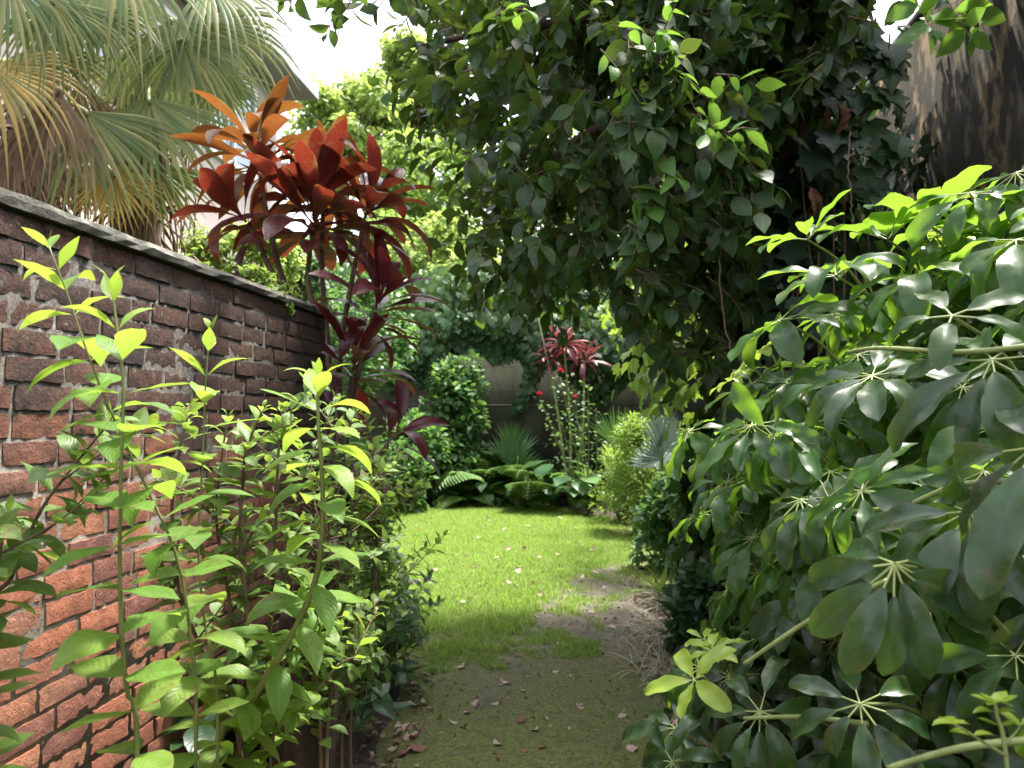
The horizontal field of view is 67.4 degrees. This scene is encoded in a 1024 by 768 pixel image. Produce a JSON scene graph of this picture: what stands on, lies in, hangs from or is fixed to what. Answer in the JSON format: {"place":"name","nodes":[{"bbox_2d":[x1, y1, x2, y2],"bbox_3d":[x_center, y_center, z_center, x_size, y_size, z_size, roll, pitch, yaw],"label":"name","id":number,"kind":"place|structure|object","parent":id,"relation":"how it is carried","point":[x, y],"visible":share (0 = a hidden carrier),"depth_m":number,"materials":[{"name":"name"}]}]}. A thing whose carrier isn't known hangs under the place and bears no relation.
{"place":"outdoors","nodes":[
{"label":"outdoors","id":0,"kind":"place"},
{"bbox_2d":[41,265,191,767],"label":"shrub","id":1,"kind":"object","parent":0,"point":[161,678],"visible":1,"depth_m":1.33,"materials":[{"name":"green plant"}]},
{"bbox_2d":[13,227,248,767],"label":"shrub","id":2,"kind":"object","parent":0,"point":[172,703],"visible":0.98,"depth_m":1.48,"materials":[{"name":"green plant"}]},
{"bbox_2d":[0,0,318,267],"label":"house","id":3,"kind":"structure","parent":0,"point":[309,90],"depth_m":16.10,"materials":[{"name":"white paint"}]},
{"bbox_2d":[22,0,121,79],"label":"window","id":4,"kind":"structure","parent":3,"relation":"in","point":[101,54],"depth_m":11.43,"materials":[{"name":"white paint"}]},
{"bbox_2d":[133,0,197,126],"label":"window","id":5,"kind":"structure","parent":3,"relation":"in","point":[167,10],"depth_m":13.37,"materials":[{"name":"white paint"}]},
{"bbox_2d":[206,81,257,181],"bbox_3d":[-5.772,-5.474,15.904,0.100,1.990,2.060,0,-2,7],"label":"window","id":6,"kind":"structure","parent":3,"relation":"in","point":[239,159],"depth_m":16.23,"materials":[{"name":"white paint"}]},
{"bbox_2d":[168,220,306,294],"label":"bush","id":7,"kind":"object","parent":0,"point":[251,253],"visible":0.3,"depth_m":6.47,"materials":[{"name":"green plant"}]},
{"bbox_2d":[350,500,678,680],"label":"lawn","id":8,"kind":"structure","parent":0,"point":[442,675],"depth_m":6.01,"materials":[{"name":"green plant"}]},
{"bbox_2d":[348,436,389,515],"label":"bush","id":9,"kind":"object","parent":8,"relation":"on","point":[366,442],"visible":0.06,"depth_m":9.90,"materials":[{"name":"green plant"}]},
{"bbox_2d":[350,559,433,646],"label":"seedling clump","id":10,"kind":"object","parent":8,"relation":"on","point":[404,590],"visible":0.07,"depth_m":4.46,"materials":[{"name":"green plant"}]},
{"bbox_2d":[371,439,439,513],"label":"bush","id":11,"kind":"object","parent":8,"relation":"on","point":[425,467],"visible":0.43,"depth_m":11.01,"materials":[{"name":"green plant"}]},
{"bbox_2d":[379,406,467,503],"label":"bush","id":12,"kind":"object","parent":8,"relation":"on","point":[441,448],"visible":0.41,"depth_m":11.75,"materials":[{"name":"green plant"}]},
{"bbox_2d":[423,486,458,506],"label":"hosta","id":13,"kind":"object","parent":8,"relation":"on","point":[434,502],"visible":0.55,"depth_m":11.61,"materials":[{"name":"green plant"}]},
{"bbox_2d":[436,470,505,509],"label":"fern","id":14,"kind":"object","parent":8,"relation":"on","point":[467,486],"visible":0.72,"depth_m":11.67,"materials":[{"name":"green plant"}]},
{"bbox_2d":[456,481,501,505],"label":"hosta","id":15,"kind":"object","parent":8,"relation":"on","point":[480,485],"visible":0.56,"depth_m":11.57,"materials":[{"name":"green plant"}]},
{"bbox_2d":[435,457,534,502],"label":"fern","id":16,"kind":"object","parent":8,"relation":"on","point":[460,476],"visible":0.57,"depth_m":11.77,"materials":[{"name":"green plant"}]},
{"bbox_2d":[486,420,540,501],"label":"fan palm seedling","id":17,"kind":"object","parent":8,"relation":"on","point":[514,452],"visible":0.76,"depth_m":12.33,"materials":[{"name":"green plant"}]},
{"bbox_2d":[490,481,544,506],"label":"hosta","id":18,"kind":"object","parent":8,"relation":"on","point":[517,503],"visible":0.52,"depth_m":11.58,"materials":[{"name":"green plant"}]},
{"bbox_2d":[488,469,573,508],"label":"fern","id":19,"kind":"object","parent":8,"relation":"on","point":[522,476],"visible":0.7,"depth_m":11.31,"materials":[{"name":"green plant"}]},
{"bbox_2d":[512,460,604,506],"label":"hosta","id":20,"kind":"object","parent":8,"relation":"on","point":[542,470],"visible":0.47,"depth_m":11.65,"materials":[{"name":"green plant"}]},
{"bbox_2d":[534,471,612,511],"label":"hosta","id":21,"kind":"object","parent":8,"relation":"on","point":[579,486],"visible":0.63,"depth_m":10.83,"materials":[{"name":"green plant"}]},
{"bbox_2d":[550,485,613,514],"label":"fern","id":22,"kind":"object","parent":8,"relation":"on","point":[583,499],"visible":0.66,"depth_m":10.83,"materials":[{"name":"green plant"}]},
{"bbox_2d":[587,443,658,524],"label":"bush","id":23,"kind":"object","parent":8,"relation":"on","point":[619,517],"visible":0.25,"depth_m":10.12,"materials":[{"name":"green plant"}]},
{"bbox_2d":[623,471,685,572],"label":"bush","id":24,"kind":"object","parent":8,"relation":"on","point":[657,528],"visible":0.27,"depth_m":7.15,"materials":[{"name":"green plant"}]},
{"bbox_2d":[625,407,689,484],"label":"fan palm seedling","id":25,"kind":"object","parent":8,"relation":"on","point":[655,451],"visible":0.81,"depth_m":8.51,"materials":[{"name":"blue plant"}]},
{"bbox_2d":[254,499,804,767],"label":"ground","id":26,"kind":"structure","parent":0,"point":[358,742],"depth_m":3.60,"materials":[{"name":"soil"}]},
{"bbox_2d":[0,401,164,767],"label":"bush","id":27,"kind":"object","parent":26,"relation":"on","point":[17,549],"visible":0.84,"depth_m":1.47,"materials":[{"name":"green plant"}]},
{"bbox_2d":[0,0,185,233],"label":"fan palm","id":28,"kind":"object","parent":26,"relation":"on","point":[47,126],"visible":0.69,"depth_m":5.08,"materials":[{"name":"green plant"}]},
{"bbox_2d":[0,187,325,767],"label":"brick wall","id":29,"kind":"structure","parent":26,"relation":"on","point":[263,332],"depth_m":2.55,"materials":[{"name":"brick"}]},
{"bbox_2d":[185,247,302,315],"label":"wall creeper","id":30,"kind":"object","parent":29,"relation":"on","point":[265,282],"depth_m":3.97,"materials":[{"name":"green plant"}]},
{"bbox_2d":[48,0,310,254],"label":"fan palm","id":31,"kind":"object","parent":26,"relation":"on","point":[199,55],"visible":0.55,"depth_m":5.54,"materials":[{"name":"green plant"}]},
{"bbox_2d":[137,314,269,767],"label":"shrub","id":32,"kind":"object","parent":26,"relation":"on","point":[205,394],"visible":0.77,"depth_m":1.73,"materials":[{"name":"green plant"}]},
{"bbox_2d":[162,690,260,767],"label":"seedling clump","id":33,"kind":"object","parent":26,"relation":"on","point":[206,732],"visible":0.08,"depth_m":2.85,"materials":[{"name":"green plant"}]},
{"bbox_2d":[140,368,329,766],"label":"bush","id":34,"kind":"object","parent":26,"relation":"on","point":[282,424],"visible":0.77,"depth_m":1.99,"materials":[{"name":"green plant"}]},
{"bbox_2d":[246,612,290,766],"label":"tree stump","id":35,"kind":"object","parent":26,"relation":"on","point":[284,622],"visible":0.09,"depth_m":2.71,"materials":[{"name":"wood"}]},
{"bbox_2d":[198,358,380,767],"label":"shrub","id":36,"kind":"object","parent":26,"relation":"on","point":[278,684],"visible":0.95,"depth_m":1.74,"materials":[{"name":"green plant"}]},
{"bbox_2d":[226,660,358,751],"bbox_3d":[-1.097,1.405,3.333,0.771,0.438,0.728,0,-2,0],"label":"seedling clump","id":37,"kind":"object","parent":26,"relation":"on","point":[230,735],"visible":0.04,"depth_m":3.24,"materials":[{"name":"green plant"}]},
{"bbox_2d":[272,518,325,767],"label":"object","id":38,"kind":"object","parent":26,"relation":"on","point":[301,754],"visible":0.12,"depth_m":2.54,"materials":[{"name":"green plant"}]},
{"bbox_2d":[258,236,341,311],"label":"bush","id":39,"kind":"object","parent":26,"relation":"on","point":[315,287],"visible":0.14,"depth_m":7.40,"materials":[{"name":"green plant"}]},
{"bbox_2d":[227,567,384,767],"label":"bush","id":40,"kind":"object","parent":26,"relation":"on","point":[290,718],"visible":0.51,"depth_m":1.91,"materials":[{"name":"green plant"}]},
{"bbox_2d":[166,75,453,630],"bbox_3d":[-1.196,-0.106,4.726,1.704,3.577,1.432,0,-2,0],"label":"cordyline","id":41,"kind":"object","parent":26,"relation":"on","point":[317,171],"visible":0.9,"depth_m":4.61,"materials":[{"name":"red plant"}]},
{"bbox_2d":[280,456,380,767],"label":"shrub","id":42,"kind":"object","parent":26,"relation":"on","point":[334,708],"visible":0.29,"depth_m":2.65,"materials":[{"name":"green plant"}]},
{"bbox_2d":[232,390,448,767],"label":"bush","id":43,"kind":"object","parent":26,"relation":"on","point":[368,506],"visible":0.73,"depth_m":2.66,"materials":[{"name":"green plant"}]},
{"bbox_2d":[278,64,415,297],"bbox_3d":[-5.558,-4.277,26.144,4.606,13.452,5.352,0,-2,0],"label":"tree","id":44,"kind":"object","parent":26,"relation":"on","point":[372,114],"visible":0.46,"depth_m":25.13,"materials":[{"name":"green plant"}]},
{"bbox_2d":[301,442,445,680],"bbox_3d":[-0.756,0.999,4.282,0.774,1.388,0.670,0,-2,0],"label":"bush","id":45,"kind":"object","parent":26,"relation":"on","point":[411,631],"visible":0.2,"depth_m":4.27,"materials":[{"name":"green plant"}]},
{"bbox_2d":[328,274,419,438],"bbox_3d":[-2.079,0.200,10.552,1.661,3.369,1.991,2,-3,-42],"label":"bush","id":46,"kind":"object","parent":26,"relation":"on","point":[395,346],"visible":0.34,"depth_m":10.31,"materials":[{"name":"green plant"}]},
{"bbox_2d":[336,681,414,745],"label":"seedling clump","id":47,"kind":"object","parent":26,"relation":"on","point":[385,705],"visible":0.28,"depth_m":3.42,"materials":[{"name":"green plant"}]},
{"bbox_2d":[337,592,433,702],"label":"seedling clump","id":48,"kind":"object","parent":26,"relation":"on","point":[401,676],"visible":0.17,"depth_m":3.98,"materials":[{"name":"green plant"}]},
{"bbox_2d":[328,208,447,311],"bbox_3d":[-2.762,-0.864,16.026,3.099,5.895,2.886,0,-2,0],"label":"tree","id":49,"kind":"object","parent":26,"relation":"on","point":[384,228],"visible":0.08,"depth_m":15.71,"materials":[{"name":"green plant"}]},
{"bbox_2d":[354,538,430,620],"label":"seedling clump","id":50,"kind":"object","parent":26,"relation":"on","point":[399,555],"visible":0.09,"depth_m":5.23,"materials":[{"name":"green plant"}]},
{"bbox_2d":[358,23,472,177],"bbox_3d":[-3.924,-5.768,30.012,4.585,16.715,4.522,-1,-2,33],"label":"tree","id":51,"kind":"object","parent":26,"relation":"on","point":[390,54],"visible":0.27,"depth_m":29.03,"materials":[{"name":"green plant"}]},
{"bbox_2d":[350,127,529,260],"bbox_3d":[-1.616,-2.062,18.993,4.742,8.504,4.600,0,-2,0],"label":"tree","id":52,"kind":"object","parent":26,"relation":"on","point":[432,201],"visible":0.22,"depth_m":18.11,"materials":[{"name":"green plant"}]},
{"bbox_2d":[419,348,491,503],"bbox_3d":[-0.965,0.721,12.605,1.437,2.594,1.563,0,-2,0],"label":"bush","id":53,"kind":"object","parent":26,"relation":"on","point":[455,396],"visible":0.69,"depth_m":12.30,"materials":[{"name":"green plant"}]},
{"bbox_2d":[387,205,536,310],"bbox_3d":[-0.766,-0.729,15.415,4.345,5.579,3.567,0,-2,0],"label":"tree","id":54,"kind":"object","parent":26,"relation":"on","point":[420,256],"visible":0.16,"depth_m":14.82,"materials":[{"name":"green plant"}]},
{"bbox_2d":[335,313,720,498],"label":"back wall","id":55,"kind":"structure","parent":26,"relation":"on","point":[505,381],"depth_m":13.34,"materials":[{"name":"concrete"}]},
{"bbox_2d":[298,260,713,407],"bbox_3d":[-0.752,-0.886,13.307,9.668,2.617,1.190,0,-2,0],"label":"back wall ivy","id":56,"kind":"object","parent":55,"relation":"attached to","point":[493,342],"visible":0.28,"depth_m":13.09,"materials":[{"name":"green plant"}]},
{"bbox_2d":[511,330,541,415],"bbox_3d":[0.277,-0.255,13.185,0.578,1.631,0.212,0,-2,0],"label":"ivy strand","id":57,"kind":"object","parent":56,"relation":"attached to","point":[526,389],"visible":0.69,"depth_m":13.13,"materials":[{"name":"green plant"}]},
{"bbox_2d":[484,451,589,506],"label":"fern","id":58,"kind":"object","parent":26,"relation":"on","point":[492,455],"visible":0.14,"depth_m":12.33,"materials":[{"name":"green plant"}]},
{"bbox_2d":[337,548,739,767],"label":"leaf litter","id":59,"kind":"object","parent":26,"relation":"on","point":[396,747],"visible":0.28,"depth_m":4.04,"materials":[{"name":"brown plant"}]},
{"bbox_2d":[527,312,612,504],"bbox_3d":[0.838,0.301,12.650,1.132,3.332,1.426,2,-3,-37],"label":"cordyline","id":60,"kind":"object","parent":26,"relation":"on","point":[573,356],"visible":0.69,"depth_m":12.47,"materials":[{"name":"red plant"}]},
{"bbox_2d":[533,368,611,513],"bbox_3d":[0.964,0.841,11.217,1.189,2.149,0.778,-1,-2,21],"label":"rose bush","id":61,"kind":"object","parent":26,"relation":"on","point":[575,395],"visible":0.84,"depth_m":11.18,"materials":[{"name":"green plant"}]},
{"bbox_2d":[515,129,683,304],"bbox_3d":[2.005,-2.219,18.156,4.870,8.758,4.952,0,-2,0],"label":"tree","id":62,"kind":"object","parent":26,"relation":"on","point":[539,224],"visible":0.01,"depth_m":18.07,"materials":[{"name":"green plant"}]},
{"bbox_2d":[586,407,630,514],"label":"fan palm seedling","id":63,"kind":"object","parent":26,"relation":"on","point":[606,430],"visible":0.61,"depth_m":10.74,"materials":[{"name":"green plant"}]},
{"bbox_2d":[604,599,670,649],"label":"dry grass tuft","id":64,"kind":"object","parent":26,"relation":"on","point":[653,633],"visible":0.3,"depth_m":5.07,"materials":[{"name":"beige plant"}]},
{"bbox_2d":[588,410,692,534],"bbox_3d":[1.667,1.095,9.178,1.274,1.586,1.208,1,-2,-25],"label":"bush","id":65,"kind":"object","parent":26,"relation":"on","point":[629,439],"visible":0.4,"depth_m":9.17,"materials":[{"name":"green plant"}]},
{"bbox_2d":[277,0,1005,403],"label":"leafy tree","id":66,"kind":"object","parent":26,"relation":"on","point":[639,96],"visible":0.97,"depth_m":3.73,"materials":[{"name":"green plant"}]},
{"bbox_2d":[718,130,731,349],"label":"hanging vine","id":67,"kind":"object","parent":66,"relation":"hanging from","point":[720,287],"visible":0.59,"depth_m":3.59,"materials":[{"name":"brown plant"}]},
{"bbox_2d":[664,0,915,638],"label":"trunk ivy","id":68,"kind":"object","parent":66,"relation":"attached to","point":[820,166],"visible":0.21,"depth_m":4.28,"materials":[{"name":"green plant"}]},
{"bbox_2d":[804,187,826,217],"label":"dead leaf","id":69,"kind":"object","parent":68,"relation":"hanging from","point":[816,206],"visible":0.98,"depth_m":3.70,"materials":[{"name":"brown plant"}]},
{"bbox_2d":[824,103,850,134],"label":"dead leaf","id":70,"kind":"object","parent":68,"relation":"hanging from","point":[844,115],"visible":1,"depth_m":3.79,"materials":[{"name":"brown plant"}]},
{"bbox_2d":[593,625,696,686],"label":"dry grass tuft","id":71,"kind":"object","parent":26,"relation":"on","point":[661,665],"visible":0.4,"depth_m":4.33,"materials":[{"name":"beige plant"}]},
{"bbox_2d":[630,567,675,600],"bbox_3d":[1.202,1.590,6.211,0.430,0.280,0.450,2,-3,-36],"label":"bromeliad","id":72,"kind":"object","parent":26,"relation":"on","point":[663,580],"visible":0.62,"depth_m":6.21,"materials":[{"name":"green plant"}]},
{"bbox_2d":[636,580,673,613],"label":"dry grass tuft","id":73,"kind":"object","parent":26,"relation":"on","point":[659,596],"visible":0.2,"depth_m":5.89,"materials":[{"name":"beige plant"}]},
{"bbox_2d":[656,451,712,578],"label":"bush","id":74,"kind":"object","parent":26,"relation":"on","point":[674,504],"visible":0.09,"depth_m":6.15,"materials":[{"name":"green plant"}]},
{"bbox_2d":[651,556,745,655],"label":"bush","id":75,"kind":"object","parent":26,"relation":"on","point":[685,602],"visible":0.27,"depth_m":4.31,"materials":[{"name":"green plant"}]},
{"bbox_2d":[621,165,1023,767],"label":"umbrella shrub","id":76,"kind":"object","parent":26,"relation":"on","point":[876,599],"visible":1,"depth_m":1.65,"materials":[{"name":"green plant"}]},
{"bbox_2d":[932,691,1023,767],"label":"budding shoot","id":77,"kind":"object","parent":76,"relation":"attached to","point":[995,698],"visible":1,"depth_m":0.93,"materials":[{"name":"green plant"}]},
{"bbox_2d":[831,0,1023,290],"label":"stained wall","id":78,"kind":"structure","parent":26,"relation":"on","point":[965,109],"depth_m":5.22,"materials":[{"name":"concrete"}]},
{"bbox_2d":[583,81,948,443],"bbox_3d":[2.244,-0.805,9.318,2.763,4.120,7.768,0,-2,6],"label":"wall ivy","id":79,"kind":"object","parent":78,"relation":"attached to","point":[685,394],"depth_m":6.89,"materials":[{"name":"green plant"}]},
{"bbox_2d":[338,567,723,767],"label":"path","id":80,"kind":"structure","parent":0,"point":[594,724],"depth_m":3.83,"materials":[{"name":"brown soil"}]},
{"bbox_2d":[403,732,409,739],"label":"fallen leaf","id":81,"kind":"object","parent":80,"relation":"on","point":[406,736],"visible":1,"depth_m":3.51,"materials":[{"name":"beige plant"}]},
{"bbox_2d":[375,630,445,696],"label":"strap plant","id":82,"kind":"object","parent":80,"relation":"on","point":[416,679],"visible":0.38,"depth_m":4.14,"materials":[{"name":"green plant"}]},
{"bbox_2d":[411,745,426,751],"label":"fallen leaf","id":83,"kind":"object","parent":80,"relation":"on","point":[419,748],"visible":1,"depth_m":3.36,"materials":[{"name":"brown plant"}]},
{"bbox_2d":[471,699,478,706],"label":"fallen leaf","id":84,"kind":"object","parent":80,"relation":"on","point":[474,703],"visible":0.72,"depth_m":3.83,"materials":[{"name":"beige plant"}]},
{"bbox_2d":[513,652,524,657],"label":"fallen leaf","id":85,"kind":"object","parent":80,"relation":"on","point":[517,655],"visible":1,"depth_m":4.57,"materials":[{"name":"brown plant"}]},
{"bbox_2d":[515,715,525,722],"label":"fallen leaf","id":86,"kind":"object","parent":80,"relation":"on","point":[520,718],"visible":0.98,"depth_m":3.63,"materials":[{"name":"brown plant"}]},
{"bbox_2d":[519,748,528,752],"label":"fallen leaf","id":87,"kind":"object","parent":80,"relation":"on","point":[523,750],"visible":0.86,"depth_m":3.29,"materials":[{"name":"brown plant"}]},
{"bbox_2d":[618,713,626,717],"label":"fallen leaf","id":88,"kind":"object","parent":80,"relation":"on","point":[621,715],"visible":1,"depth_m":3.68,"materials":[{"name":"beige plant"}]},
{"bbox_2d":[626,745,637,751],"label":"fallen leaf","id":89,"kind":"object","parent":80,"relation":"on","point":[632,748],"visible":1,"depth_m":3.31,"materials":[{"name":"beige plant"}]},
{"bbox_2d":[246,0,921,303],"label":"sky","id":90,"kind":"structure","parent":0,"point":[356,48],"materials":[{"name":"white"}]},
{"bbox_2d":[846,132,853,231],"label":"hanging vine","id":91,"kind":"object","parent":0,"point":[849,180],"visible":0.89,"depth_m":3.73,"materials":[{"name":"brown plant"}]}
]}

